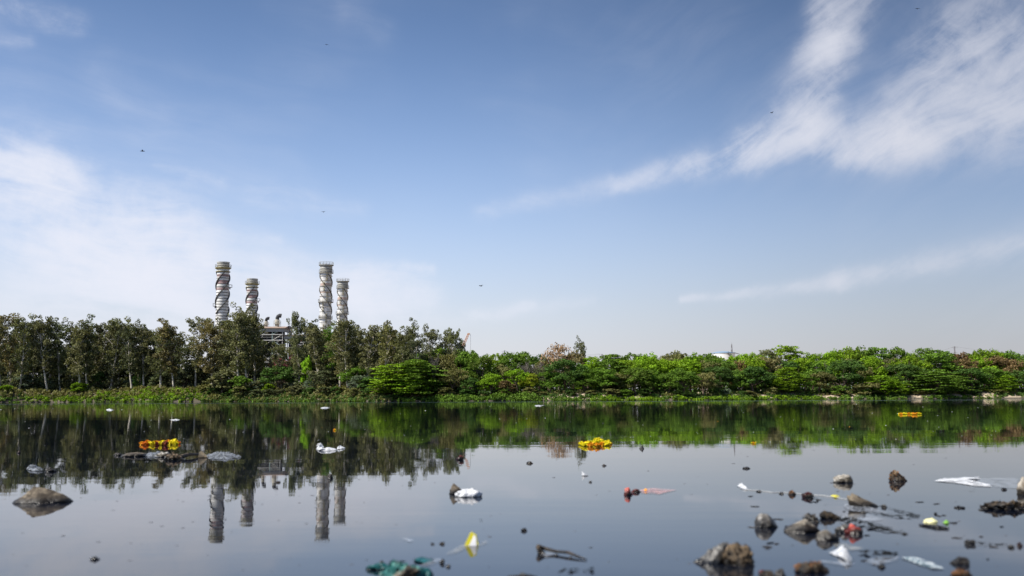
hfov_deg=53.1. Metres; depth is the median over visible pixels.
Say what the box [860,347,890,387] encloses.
acacia tree
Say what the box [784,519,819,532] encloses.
rock
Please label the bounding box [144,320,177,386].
eucalyptus tree
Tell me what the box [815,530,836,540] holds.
rock
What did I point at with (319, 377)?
broadleaf tree
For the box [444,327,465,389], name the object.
eucalyptus tree
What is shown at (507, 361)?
broadleaf tree
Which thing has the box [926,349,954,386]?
acacia tree
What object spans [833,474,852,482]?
rock
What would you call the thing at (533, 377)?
broadleaf tree
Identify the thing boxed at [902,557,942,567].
wrapper
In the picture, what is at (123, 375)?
bush
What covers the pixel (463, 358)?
broadleaf tree
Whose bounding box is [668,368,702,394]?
broadleaf tree
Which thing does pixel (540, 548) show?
twig
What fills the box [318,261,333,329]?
chimney
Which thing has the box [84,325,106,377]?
eucalyptus tree
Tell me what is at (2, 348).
eucalyptus tree
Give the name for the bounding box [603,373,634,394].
broadleaf tree
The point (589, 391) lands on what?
bush
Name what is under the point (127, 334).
eucalyptus tree
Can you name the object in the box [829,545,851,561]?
plastic sheet
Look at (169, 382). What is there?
sapling
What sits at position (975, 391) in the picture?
bush
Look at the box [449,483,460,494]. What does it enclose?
rock
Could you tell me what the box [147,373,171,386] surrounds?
bush
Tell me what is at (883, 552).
weed strand
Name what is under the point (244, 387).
bush
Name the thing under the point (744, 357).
broadleaf tree
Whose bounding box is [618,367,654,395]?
broadleaf tree
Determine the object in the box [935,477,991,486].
plastic sheet
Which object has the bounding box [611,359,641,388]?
broadleaf tree
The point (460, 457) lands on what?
rag
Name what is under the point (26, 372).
eucalyptus tree
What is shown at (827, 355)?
broadleaf tree
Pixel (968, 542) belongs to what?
dark clump
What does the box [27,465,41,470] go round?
plastic bag
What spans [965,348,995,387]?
broadleaf tree
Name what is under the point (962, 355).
broadleaf tree
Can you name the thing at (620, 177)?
sky
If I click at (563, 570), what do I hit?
weed clump
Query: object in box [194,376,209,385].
sapling
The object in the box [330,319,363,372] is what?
eucalyptus tree
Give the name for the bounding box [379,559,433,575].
teal cloth
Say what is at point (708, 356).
broadleaf tree
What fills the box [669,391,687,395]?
bush
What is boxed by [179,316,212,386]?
eucalyptus tree
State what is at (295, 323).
eucalyptus tree
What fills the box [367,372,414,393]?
acacia tree
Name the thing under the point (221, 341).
eucalyptus tree
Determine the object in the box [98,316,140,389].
eucalyptus tree
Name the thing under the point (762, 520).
rock
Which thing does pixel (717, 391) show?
bush
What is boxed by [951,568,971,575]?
rock
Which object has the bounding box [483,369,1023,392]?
wood undergrowth
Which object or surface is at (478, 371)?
broadleaf tree
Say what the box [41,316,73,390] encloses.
eucalyptus tree
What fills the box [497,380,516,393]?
bush
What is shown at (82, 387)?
bush
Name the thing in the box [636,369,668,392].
broadleaf tree
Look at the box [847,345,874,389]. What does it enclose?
broadleaf tree
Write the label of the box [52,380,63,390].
sapling
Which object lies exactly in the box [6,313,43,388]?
eucalyptus tree
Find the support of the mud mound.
on the water
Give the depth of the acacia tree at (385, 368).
212.57 m
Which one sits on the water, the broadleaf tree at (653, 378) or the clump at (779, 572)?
the clump at (779, 572)
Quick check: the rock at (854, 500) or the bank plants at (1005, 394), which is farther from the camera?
the bank plants at (1005, 394)
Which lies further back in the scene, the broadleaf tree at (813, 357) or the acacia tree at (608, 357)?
the broadleaf tree at (813, 357)
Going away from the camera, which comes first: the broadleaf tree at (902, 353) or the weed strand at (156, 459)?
the weed strand at (156, 459)
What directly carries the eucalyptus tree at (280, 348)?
on the ground at (920, 396)
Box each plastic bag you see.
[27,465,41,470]
[155,452,169,456]
[316,443,343,450]
[455,488,481,497]
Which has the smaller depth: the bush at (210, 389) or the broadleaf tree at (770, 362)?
the broadleaf tree at (770, 362)
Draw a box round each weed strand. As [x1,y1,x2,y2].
[125,458,185,460]
[858,550,897,554]
[879,513,914,517]
[888,507,919,517]
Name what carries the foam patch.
on the water
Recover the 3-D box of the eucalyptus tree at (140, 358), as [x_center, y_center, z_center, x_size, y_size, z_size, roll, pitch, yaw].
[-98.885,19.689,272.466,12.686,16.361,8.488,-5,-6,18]
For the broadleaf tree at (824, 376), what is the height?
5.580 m
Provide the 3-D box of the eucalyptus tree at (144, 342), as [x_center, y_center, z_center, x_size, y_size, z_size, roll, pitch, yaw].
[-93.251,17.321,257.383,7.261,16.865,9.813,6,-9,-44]
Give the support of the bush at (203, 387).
on the ground at (920, 396)
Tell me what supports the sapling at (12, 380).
on the ground at (920, 396)
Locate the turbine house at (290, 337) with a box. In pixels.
[283,326,322,360]
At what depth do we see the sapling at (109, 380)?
258.81 m
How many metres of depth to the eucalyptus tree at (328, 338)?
239.11 m
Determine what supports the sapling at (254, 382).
on the ground at (920, 396)
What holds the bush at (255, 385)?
on the ground at (920, 396)
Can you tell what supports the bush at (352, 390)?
on the ground at (920, 396)
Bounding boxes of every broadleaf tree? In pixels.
[259,366,301,387]
[306,369,335,384]
[331,366,353,384]
[338,366,366,385]
[433,353,466,390]
[433,378,455,388]
[436,367,468,391]
[446,350,480,384]
[457,377,479,393]
[466,355,498,390]
[471,367,483,391]
[476,379,492,390]
[480,372,505,391]
[484,353,511,389]
[491,364,517,387]
[496,352,526,378]
[503,368,533,390]
[513,351,536,386]
[517,373,539,391]
[530,354,549,390]
[532,368,548,389]
[534,356,556,389]
[536,371,563,392]
[542,358,588,393]
[558,350,587,388]
[568,372,603,390]
[573,361,608,387]
[585,368,622,387]
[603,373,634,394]
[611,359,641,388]
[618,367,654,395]
[621,352,645,391]
[628,357,662,386]
[634,352,667,388]
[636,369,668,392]
[651,372,684,392]
[653,358,684,388]
[658,350,687,389]
[667,358,703,390]
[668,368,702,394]
[684,352,707,391]
[690,372,717,393]
[695,360,721,389]
[701,353,721,391]
[703,366,739,387]
[705,358,738,388]
[725,369,751,390]
[728,354,751,390]
[729,360,747,384]
[735,366,776,391]
[739,358,768,380]
[746,351,764,387]
[756,357,782,388]
[763,376,781,387]
[766,360,800,381]
[781,357,815,386]
[790,373,819,390]
[800,352,825,389]
[802,360,834,388]
[803,371,836,392]
[816,359,868,386]
[817,348,843,383]
[820,357,857,385]
[833,359,873,392]
[835,346,862,389]
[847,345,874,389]
[857,356,889,383]
[870,357,912,379]
[878,363,929,387]
[882,346,913,389]
[886,356,933,388]
[899,353,922,382]
[939,358,979,378]
[950,367,993,390]
[951,352,969,376]
[963,356,1004,385]
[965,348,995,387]
[973,367,1011,387]
[979,355,1023,386]
[990,348,1006,387]
[998,358,1023,389]
[1001,369,1023,391]
[1002,350,1023,389]
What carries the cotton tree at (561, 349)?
on the ground at (920, 396)
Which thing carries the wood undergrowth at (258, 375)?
on the ground at (920, 396)
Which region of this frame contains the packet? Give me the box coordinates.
[464,532,477,545]
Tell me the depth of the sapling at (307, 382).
231.25 m
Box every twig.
[536,544,586,559]
[919,524,948,528]
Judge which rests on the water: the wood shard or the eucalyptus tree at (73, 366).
the wood shard
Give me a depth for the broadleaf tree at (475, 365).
216.78 m
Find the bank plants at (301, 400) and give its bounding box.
[201,391,392,401]
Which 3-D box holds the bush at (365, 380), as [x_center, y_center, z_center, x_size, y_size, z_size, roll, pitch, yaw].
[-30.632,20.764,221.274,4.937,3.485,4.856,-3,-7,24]
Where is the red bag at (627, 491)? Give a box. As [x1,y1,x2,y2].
[624,487,664,494]
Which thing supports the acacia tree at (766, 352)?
on the ground at (920, 396)
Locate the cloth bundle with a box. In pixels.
[164,451,183,459]
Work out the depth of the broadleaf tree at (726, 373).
223.85 m
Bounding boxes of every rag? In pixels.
[456,455,463,459]
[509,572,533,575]
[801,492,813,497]
[834,524,848,532]
[845,524,862,534]
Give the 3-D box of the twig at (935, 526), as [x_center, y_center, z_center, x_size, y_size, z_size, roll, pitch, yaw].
[1.617,0.916,3.934,0.020,0.015,0.132,3,-7,-29]
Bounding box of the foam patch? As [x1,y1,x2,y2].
[207,451,240,458]
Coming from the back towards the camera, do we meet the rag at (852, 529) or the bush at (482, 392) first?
the bush at (482, 392)
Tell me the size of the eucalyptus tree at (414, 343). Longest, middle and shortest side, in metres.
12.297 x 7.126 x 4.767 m
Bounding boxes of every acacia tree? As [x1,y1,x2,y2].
[366,364,431,394]
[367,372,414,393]
[386,375,434,395]
[389,359,451,396]
[410,353,439,386]
[576,356,604,388]
[584,359,630,389]
[599,354,625,366]
[758,349,782,385]
[764,345,814,364]
[765,380,793,391]
[770,367,806,391]
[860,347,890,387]
[863,375,904,394]
[881,381,911,394]
[906,371,970,393]
[911,353,970,387]
[912,348,937,378]
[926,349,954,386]
[939,375,974,393]
[984,375,1021,392]
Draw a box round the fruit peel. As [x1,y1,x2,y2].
[924,518,937,522]
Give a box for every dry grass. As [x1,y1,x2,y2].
[0,383,381,398]
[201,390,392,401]
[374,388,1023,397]
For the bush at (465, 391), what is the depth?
210.85 m
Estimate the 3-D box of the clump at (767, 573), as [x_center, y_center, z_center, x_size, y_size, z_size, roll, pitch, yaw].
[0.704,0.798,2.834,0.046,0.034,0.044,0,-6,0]
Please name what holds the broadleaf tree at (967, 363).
on the ground at (920, 396)
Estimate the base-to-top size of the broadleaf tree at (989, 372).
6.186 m
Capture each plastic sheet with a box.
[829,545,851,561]
[845,504,883,511]
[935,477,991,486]
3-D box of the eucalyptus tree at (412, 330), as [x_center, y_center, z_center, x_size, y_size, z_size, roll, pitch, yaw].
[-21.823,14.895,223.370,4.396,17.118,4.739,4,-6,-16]
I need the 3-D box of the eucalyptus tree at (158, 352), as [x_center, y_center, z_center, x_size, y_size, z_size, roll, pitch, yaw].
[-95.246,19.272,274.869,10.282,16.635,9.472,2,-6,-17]
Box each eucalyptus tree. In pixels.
[0,313,30,388]
[0,319,16,385]
[0,331,26,375]
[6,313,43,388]
[12,333,40,374]
[22,320,47,388]
[27,314,59,390]
[32,327,64,377]
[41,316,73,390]
[59,317,82,379]
[61,327,97,381]
[63,320,93,386]
[71,314,101,391]
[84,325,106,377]
[86,322,123,379]
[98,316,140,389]
[99,318,130,389]
[107,323,133,377]
[115,323,150,387]
[127,323,156,385]
[127,337,155,378]
[134,320,163,374]
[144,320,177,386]
[148,330,168,374]
[152,318,183,386]
[161,334,192,372]
[172,343,204,376]
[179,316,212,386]
[188,320,228,383]
[189,355,209,378]
[206,317,239,370]
[208,313,256,389]
[217,329,243,374]
[228,302,261,384]
[232,327,266,377]
[243,303,269,380]
[260,341,278,382]
[266,340,287,387]
[282,346,300,385]
[284,311,304,381]
[290,319,321,368]
[300,319,331,383]
[304,324,330,366]
[312,330,334,374]
[321,323,339,384]
[323,343,349,384]
[324,319,368,387]
[325,329,351,386]
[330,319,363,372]
[346,332,368,374]
[350,336,378,376]
[358,324,383,375]
[362,329,388,378]
[372,320,408,387]
[381,323,400,371]
[389,325,411,395]
[401,339,432,379]
[405,317,420,358]
[417,323,441,377]
[437,329,459,376]
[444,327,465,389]
[449,338,465,354]
[573,336,588,363]
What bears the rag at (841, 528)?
on the water
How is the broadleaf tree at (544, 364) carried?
on the ground at (920, 396)
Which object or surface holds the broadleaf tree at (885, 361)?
on the ground at (920, 396)
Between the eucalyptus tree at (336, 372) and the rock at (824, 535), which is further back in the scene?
the eucalyptus tree at (336, 372)
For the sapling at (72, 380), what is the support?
on the ground at (920, 396)
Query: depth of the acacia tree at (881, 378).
233.04 m
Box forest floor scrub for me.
[379,385,1023,395]
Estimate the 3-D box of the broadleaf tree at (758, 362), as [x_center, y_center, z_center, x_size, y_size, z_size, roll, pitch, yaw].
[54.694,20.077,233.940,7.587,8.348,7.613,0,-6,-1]
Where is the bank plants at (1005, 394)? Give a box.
[0,391,1023,400]
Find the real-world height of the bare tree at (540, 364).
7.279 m
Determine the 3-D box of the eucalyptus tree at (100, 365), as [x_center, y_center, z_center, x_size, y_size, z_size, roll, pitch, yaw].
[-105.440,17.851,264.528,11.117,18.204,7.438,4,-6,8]
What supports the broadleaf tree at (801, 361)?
on the ground at (920, 396)
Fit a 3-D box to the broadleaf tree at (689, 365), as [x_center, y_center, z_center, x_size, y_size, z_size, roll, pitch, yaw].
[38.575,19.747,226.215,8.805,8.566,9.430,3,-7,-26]
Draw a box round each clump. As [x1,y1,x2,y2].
[559,568,578,573]
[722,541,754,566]
[759,570,773,575]
[774,569,785,575]
[802,513,818,522]
[819,510,838,518]
[837,516,892,530]
[950,556,969,564]
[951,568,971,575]
[964,540,975,544]
[979,499,1023,509]
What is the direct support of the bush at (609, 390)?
on the ground at (920, 396)
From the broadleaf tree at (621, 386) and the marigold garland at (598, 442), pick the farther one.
the broadleaf tree at (621, 386)
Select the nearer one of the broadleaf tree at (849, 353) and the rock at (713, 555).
the rock at (713, 555)
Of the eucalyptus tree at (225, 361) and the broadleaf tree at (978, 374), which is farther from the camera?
the eucalyptus tree at (225, 361)
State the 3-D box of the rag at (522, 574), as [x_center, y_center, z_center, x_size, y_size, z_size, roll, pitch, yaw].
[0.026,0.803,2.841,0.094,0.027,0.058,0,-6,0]
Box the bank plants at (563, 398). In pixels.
[0,394,1001,402]
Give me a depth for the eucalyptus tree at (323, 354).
248.98 m
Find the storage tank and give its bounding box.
[711,351,739,388]
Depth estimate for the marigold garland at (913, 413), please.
28.46 m
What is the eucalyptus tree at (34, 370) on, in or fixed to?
on the ground at (920, 396)
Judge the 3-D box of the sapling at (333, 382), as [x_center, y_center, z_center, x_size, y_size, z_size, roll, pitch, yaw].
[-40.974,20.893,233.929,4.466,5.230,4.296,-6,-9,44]
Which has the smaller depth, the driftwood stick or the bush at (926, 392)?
the driftwood stick
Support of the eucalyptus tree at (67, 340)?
on the ground at (920, 396)
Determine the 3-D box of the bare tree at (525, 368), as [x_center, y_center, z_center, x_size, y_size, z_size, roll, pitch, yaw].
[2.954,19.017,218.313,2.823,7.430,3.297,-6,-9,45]
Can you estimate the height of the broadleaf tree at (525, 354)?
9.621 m
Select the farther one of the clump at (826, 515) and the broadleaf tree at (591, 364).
the broadleaf tree at (591, 364)
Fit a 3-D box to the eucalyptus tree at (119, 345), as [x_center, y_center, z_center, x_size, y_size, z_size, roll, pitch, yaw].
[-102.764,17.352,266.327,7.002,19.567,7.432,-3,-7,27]
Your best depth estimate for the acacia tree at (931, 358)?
244.14 m
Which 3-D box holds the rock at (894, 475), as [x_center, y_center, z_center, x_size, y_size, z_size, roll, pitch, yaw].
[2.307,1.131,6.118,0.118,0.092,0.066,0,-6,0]
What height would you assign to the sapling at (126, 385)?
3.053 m
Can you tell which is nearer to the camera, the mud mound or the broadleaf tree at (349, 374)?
the mud mound
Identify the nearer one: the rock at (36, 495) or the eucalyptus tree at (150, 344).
the rock at (36, 495)
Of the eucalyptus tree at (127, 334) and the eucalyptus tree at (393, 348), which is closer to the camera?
the eucalyptus tree at (393, 348)
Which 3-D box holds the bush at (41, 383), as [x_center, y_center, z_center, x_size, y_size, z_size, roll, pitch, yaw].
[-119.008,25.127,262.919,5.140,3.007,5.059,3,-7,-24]
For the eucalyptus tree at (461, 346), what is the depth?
222.23 m
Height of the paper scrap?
0.017 m
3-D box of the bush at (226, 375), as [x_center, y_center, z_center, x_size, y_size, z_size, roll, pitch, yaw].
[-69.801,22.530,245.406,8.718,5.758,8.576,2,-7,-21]
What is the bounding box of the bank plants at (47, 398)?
[24,394,97,402]
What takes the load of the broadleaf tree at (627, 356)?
on the ground at (920, 396)
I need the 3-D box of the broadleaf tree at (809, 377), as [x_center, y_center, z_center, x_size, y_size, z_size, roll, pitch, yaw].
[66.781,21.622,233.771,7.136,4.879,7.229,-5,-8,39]
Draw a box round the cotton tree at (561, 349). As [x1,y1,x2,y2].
[539,342,574,387]
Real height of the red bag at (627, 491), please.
0.057 m
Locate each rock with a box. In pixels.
[12,486,72,503]
[44,467,56,471]
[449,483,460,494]
[693,542,726,563]
[754,513,777,527]
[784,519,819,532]
[794,560,828,572]
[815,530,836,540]
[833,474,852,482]
[847,493,878,507]
[889,470,906,480]
[1016,477,1023,494]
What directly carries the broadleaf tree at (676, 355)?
on the ground at (920, 396)
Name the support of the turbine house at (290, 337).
on the ground at (920, 396)
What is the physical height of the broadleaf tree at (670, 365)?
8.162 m
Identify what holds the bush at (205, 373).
on the ground at (920, 396)
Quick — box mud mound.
[121,452,147,456]
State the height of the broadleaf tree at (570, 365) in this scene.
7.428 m
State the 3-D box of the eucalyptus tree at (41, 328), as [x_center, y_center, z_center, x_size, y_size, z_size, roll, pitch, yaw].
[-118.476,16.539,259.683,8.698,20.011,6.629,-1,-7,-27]
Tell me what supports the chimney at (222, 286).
on the ground at (920, 396)
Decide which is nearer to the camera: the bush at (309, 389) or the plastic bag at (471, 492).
the plastic bag at (471, 492)
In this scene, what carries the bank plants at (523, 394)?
on the ground at (920, 396)
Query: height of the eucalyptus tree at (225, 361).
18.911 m
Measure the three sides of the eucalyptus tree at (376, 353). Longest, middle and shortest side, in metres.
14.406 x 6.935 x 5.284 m
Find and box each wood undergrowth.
[1,339,470,380]
[1,376,477,393]
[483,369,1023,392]
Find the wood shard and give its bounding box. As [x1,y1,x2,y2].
[198,451,207,457]
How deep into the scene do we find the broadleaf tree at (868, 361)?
243.73 m
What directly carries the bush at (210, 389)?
on the ground at (920, 396)
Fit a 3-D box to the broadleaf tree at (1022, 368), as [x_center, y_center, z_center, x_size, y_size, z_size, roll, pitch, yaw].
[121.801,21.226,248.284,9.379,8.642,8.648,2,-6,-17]
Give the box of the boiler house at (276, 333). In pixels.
[255,314,288,378]
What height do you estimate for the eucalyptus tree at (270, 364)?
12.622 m
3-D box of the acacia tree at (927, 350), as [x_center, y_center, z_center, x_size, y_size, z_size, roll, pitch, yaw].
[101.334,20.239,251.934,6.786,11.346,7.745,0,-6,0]
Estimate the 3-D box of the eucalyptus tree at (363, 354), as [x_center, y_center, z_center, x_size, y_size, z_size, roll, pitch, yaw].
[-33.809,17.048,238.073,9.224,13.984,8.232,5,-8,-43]
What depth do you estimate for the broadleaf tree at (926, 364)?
242.32 m
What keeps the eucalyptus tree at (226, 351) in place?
on the ground at (920, 396)
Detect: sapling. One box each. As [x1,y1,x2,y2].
[1,376,8,387]
[3,372,20,387]
[9,375,32,388]
[37,365,57,387]
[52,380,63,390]
[66,373,84,388]
[78,375,88,387]
[90,371,107,388]
[102,375,120,390]
[117,381,133,388]
[132,372,146,386]
[153,371,171,385]
[165,368,180,385]
[181,364,194,384]
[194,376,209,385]
[212,370,224,390]
[248,380,265,391]
[304,380,314,388]
[323,368,338,385]
[347,375,367,388]
[364,365,378,385]
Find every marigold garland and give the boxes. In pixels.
[139,438,180,445]
[578,437,611,446]
[898,412,921,414]
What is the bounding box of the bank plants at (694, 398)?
[590,394,821,400]
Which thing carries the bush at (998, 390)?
on the ground at (920, 396)
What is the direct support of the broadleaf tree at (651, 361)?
on the ground at (920, 396)
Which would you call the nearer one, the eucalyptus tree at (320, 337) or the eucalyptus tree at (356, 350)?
the eucalyptus tree at (356, 350)
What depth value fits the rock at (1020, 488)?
5.23 m
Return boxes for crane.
[462,333,470,352]
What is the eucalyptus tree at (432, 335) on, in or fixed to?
on the ground at (920, 396)
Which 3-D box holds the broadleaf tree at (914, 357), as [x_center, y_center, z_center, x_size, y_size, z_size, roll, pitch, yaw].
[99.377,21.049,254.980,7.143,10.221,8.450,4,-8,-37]
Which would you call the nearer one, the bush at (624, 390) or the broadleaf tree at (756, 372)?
the bush at (624, 390)
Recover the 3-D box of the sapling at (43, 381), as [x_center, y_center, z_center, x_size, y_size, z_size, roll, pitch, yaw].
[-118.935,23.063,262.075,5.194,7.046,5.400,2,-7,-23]
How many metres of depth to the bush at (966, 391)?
235.63 m
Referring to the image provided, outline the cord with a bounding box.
[745,489,846,499]
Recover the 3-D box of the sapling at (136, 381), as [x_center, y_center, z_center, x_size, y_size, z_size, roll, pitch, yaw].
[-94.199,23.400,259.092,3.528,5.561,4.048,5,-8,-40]
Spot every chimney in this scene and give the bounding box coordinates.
[213,261,231,340]
[245,278,259,316]
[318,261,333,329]
[336,278,348,326]
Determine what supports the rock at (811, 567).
on the water
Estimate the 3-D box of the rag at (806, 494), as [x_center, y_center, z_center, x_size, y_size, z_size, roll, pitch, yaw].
[1.483,1.042,5.145,0.060,0.040,0.058,-4,-7,31]
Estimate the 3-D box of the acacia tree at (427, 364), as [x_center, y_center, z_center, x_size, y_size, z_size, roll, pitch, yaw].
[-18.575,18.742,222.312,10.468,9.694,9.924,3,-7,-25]
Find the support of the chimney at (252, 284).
on the ground at (920, 396)
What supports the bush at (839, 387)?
on the ground at (920, 396)
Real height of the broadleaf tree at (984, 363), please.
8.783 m
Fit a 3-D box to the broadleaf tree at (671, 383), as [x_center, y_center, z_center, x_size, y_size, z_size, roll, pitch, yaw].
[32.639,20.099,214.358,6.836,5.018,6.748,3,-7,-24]
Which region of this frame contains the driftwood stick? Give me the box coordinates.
[180,453,198,457]
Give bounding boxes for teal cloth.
[366,563,388,569]
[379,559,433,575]
[414,557,434,563]
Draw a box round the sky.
[0,0,1023,388]
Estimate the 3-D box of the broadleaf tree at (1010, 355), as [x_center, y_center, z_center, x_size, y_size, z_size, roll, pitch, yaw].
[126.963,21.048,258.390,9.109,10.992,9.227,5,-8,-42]
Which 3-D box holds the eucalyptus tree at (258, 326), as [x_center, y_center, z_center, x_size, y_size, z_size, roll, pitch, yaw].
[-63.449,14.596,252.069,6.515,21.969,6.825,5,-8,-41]
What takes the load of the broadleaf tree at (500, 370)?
on the ground at (920, 396)
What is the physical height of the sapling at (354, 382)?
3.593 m
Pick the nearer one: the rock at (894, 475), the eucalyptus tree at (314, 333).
the rock at (894, 475)
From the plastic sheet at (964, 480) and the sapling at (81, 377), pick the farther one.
the sapling at (81, 377)
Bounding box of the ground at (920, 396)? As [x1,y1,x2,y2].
[0,389,1023,402]
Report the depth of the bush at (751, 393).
221.20 m
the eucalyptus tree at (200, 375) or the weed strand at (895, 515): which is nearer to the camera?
the weed strand at (895, 515)
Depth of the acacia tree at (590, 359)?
226.81 m
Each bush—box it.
[0,385,13,390]
[21,374,39,388]
[38,381,58,389]
[54,371,74,381]
[70,382,88,392]
[89,370,109,388]
[106,371,134,380]
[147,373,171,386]
[173,369,194,387]
[195,364,219,384]
[196,385,210,389]
[202,370,236,392]
[206,387,220,392]
[227,375,252,391]
[232,384,247,394]
[247,380,265,390]
[249,389,263,394]
[261,383,274,392]
[261,389,277,395]
[285,385,304,394]
[292,367,322,386]
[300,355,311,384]
[300,387,315,395]
[315,387,331,392]
[330,386,344,393]
[346,387,358,395]
[357,376,376,389]
[359,388,374,394]
[437,387,454,395]
[458,389,474,395]
[478,390,489,396]
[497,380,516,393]
[498,389,510,395]
[522,387,536,392]
[566,390,576,394]
[584,390,598,394]
[602,388,619,394]
[617,389,632,395]
[637,388,653,395]
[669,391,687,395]
[685,391,694,397]
[713,388,722,394]
[721,389,730,393]
[744,390,757,395]
[763,387,777,394]
[829,385,847,393]
[831,390,852,395]
[851,382,880,394]
[861,389,871,395]
[913,391,927,393]
[959,388,970,394]
[971,389,982,394]
[991,389,1010,392]
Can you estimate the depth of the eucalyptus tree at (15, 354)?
272.69 m
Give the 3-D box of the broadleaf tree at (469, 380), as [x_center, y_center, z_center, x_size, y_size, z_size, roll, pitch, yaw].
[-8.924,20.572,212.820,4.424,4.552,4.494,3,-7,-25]
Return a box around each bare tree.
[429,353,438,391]
[516,361,530,389]
[531,362,544,389]
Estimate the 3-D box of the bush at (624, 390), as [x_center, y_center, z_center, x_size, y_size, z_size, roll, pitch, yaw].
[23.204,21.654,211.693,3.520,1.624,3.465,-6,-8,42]
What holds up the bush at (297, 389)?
on the ground at (920, 396)
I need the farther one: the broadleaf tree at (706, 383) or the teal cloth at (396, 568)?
the broadleaf tree at (706, 383)
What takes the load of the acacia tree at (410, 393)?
on the ground at (920, 396)
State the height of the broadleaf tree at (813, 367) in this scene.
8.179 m
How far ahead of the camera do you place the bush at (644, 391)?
211.40 m
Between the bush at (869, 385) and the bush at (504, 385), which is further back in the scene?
the bush at (869, 385)
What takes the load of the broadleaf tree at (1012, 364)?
on the ground at (920, 396)
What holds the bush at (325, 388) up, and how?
on the ground at (920, 396)
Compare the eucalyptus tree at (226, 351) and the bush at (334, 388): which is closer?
the bush at (334, 388)
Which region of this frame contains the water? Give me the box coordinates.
[0,398,1023,575]
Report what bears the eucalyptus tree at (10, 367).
on the ground at (920, 396)
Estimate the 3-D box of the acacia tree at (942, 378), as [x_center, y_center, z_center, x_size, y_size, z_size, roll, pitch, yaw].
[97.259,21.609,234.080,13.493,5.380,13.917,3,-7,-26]
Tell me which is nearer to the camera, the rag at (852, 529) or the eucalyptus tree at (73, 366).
the rag at (852, 529)
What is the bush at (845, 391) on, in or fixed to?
on the ground at (920, 396)
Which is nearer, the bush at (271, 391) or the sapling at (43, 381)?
the bush at (271, 391)
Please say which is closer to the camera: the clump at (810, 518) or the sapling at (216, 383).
the clump at (810, 518)
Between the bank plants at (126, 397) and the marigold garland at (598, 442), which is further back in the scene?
the bank plants at (126, 397)
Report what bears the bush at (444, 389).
on the ground at (920, 396)
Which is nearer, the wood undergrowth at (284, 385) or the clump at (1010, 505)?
the clump at (1010, 505)
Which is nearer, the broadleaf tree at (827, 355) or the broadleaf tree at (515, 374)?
the broadleaf tree at (515, 374)
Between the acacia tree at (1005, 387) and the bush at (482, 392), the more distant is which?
the acacia tree at (1005, 387)
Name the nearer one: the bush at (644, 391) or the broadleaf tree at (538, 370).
the bush at (644, 391)
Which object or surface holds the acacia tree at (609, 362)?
on the ground at (920, 396)
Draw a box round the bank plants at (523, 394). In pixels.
[434,391,537,400]
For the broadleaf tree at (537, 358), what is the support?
on the ground at (920, 396)
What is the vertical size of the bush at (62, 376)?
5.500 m
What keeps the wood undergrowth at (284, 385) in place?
on the ground at (920, 396)
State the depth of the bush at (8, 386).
254.87 m
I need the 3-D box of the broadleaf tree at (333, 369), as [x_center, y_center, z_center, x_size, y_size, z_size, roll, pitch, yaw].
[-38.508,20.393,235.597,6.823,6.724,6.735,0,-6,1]
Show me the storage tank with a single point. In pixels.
(724, 354)
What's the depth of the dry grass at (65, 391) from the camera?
252.88 m
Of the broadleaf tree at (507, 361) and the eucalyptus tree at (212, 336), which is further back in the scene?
the eucalyptus tree at (212, 336)
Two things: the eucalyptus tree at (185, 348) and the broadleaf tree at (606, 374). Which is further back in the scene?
the eucalyptus tree at (185, 348)
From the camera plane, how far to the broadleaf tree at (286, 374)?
241.45 m
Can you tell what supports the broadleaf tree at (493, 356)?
on the ground at (920, 396)
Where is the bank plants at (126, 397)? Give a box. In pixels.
[97,386,208,401]
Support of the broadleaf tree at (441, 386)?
on the ground at (920, 396)
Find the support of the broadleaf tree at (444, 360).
on the ground at (920, 396)
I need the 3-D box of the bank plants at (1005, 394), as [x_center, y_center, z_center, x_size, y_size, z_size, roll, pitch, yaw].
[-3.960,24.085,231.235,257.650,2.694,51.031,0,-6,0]
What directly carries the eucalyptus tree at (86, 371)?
on the ground at (920, 396)
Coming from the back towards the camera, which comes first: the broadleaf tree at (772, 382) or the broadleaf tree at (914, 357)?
the broadleaf tree at (914, 357)
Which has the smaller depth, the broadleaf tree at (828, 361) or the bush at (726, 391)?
the bush at (726, 391)
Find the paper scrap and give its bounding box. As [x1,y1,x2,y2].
[738,482,747,488]
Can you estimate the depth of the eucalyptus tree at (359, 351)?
247.34 m
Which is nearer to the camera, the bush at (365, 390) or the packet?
the packet
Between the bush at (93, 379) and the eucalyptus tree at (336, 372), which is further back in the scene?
the bush at (93, 379)
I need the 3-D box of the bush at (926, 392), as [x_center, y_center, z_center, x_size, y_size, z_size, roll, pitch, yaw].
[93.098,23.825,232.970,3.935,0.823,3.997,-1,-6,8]
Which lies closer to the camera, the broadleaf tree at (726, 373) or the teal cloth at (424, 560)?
the teal cloth at (424, 560)
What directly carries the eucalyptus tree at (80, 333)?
on the ground at (920, 396)
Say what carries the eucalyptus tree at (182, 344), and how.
on the ground at (920, 396)
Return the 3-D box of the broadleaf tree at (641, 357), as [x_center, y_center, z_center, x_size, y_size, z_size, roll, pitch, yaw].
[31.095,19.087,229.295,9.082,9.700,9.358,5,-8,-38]
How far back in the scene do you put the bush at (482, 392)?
208.05 m

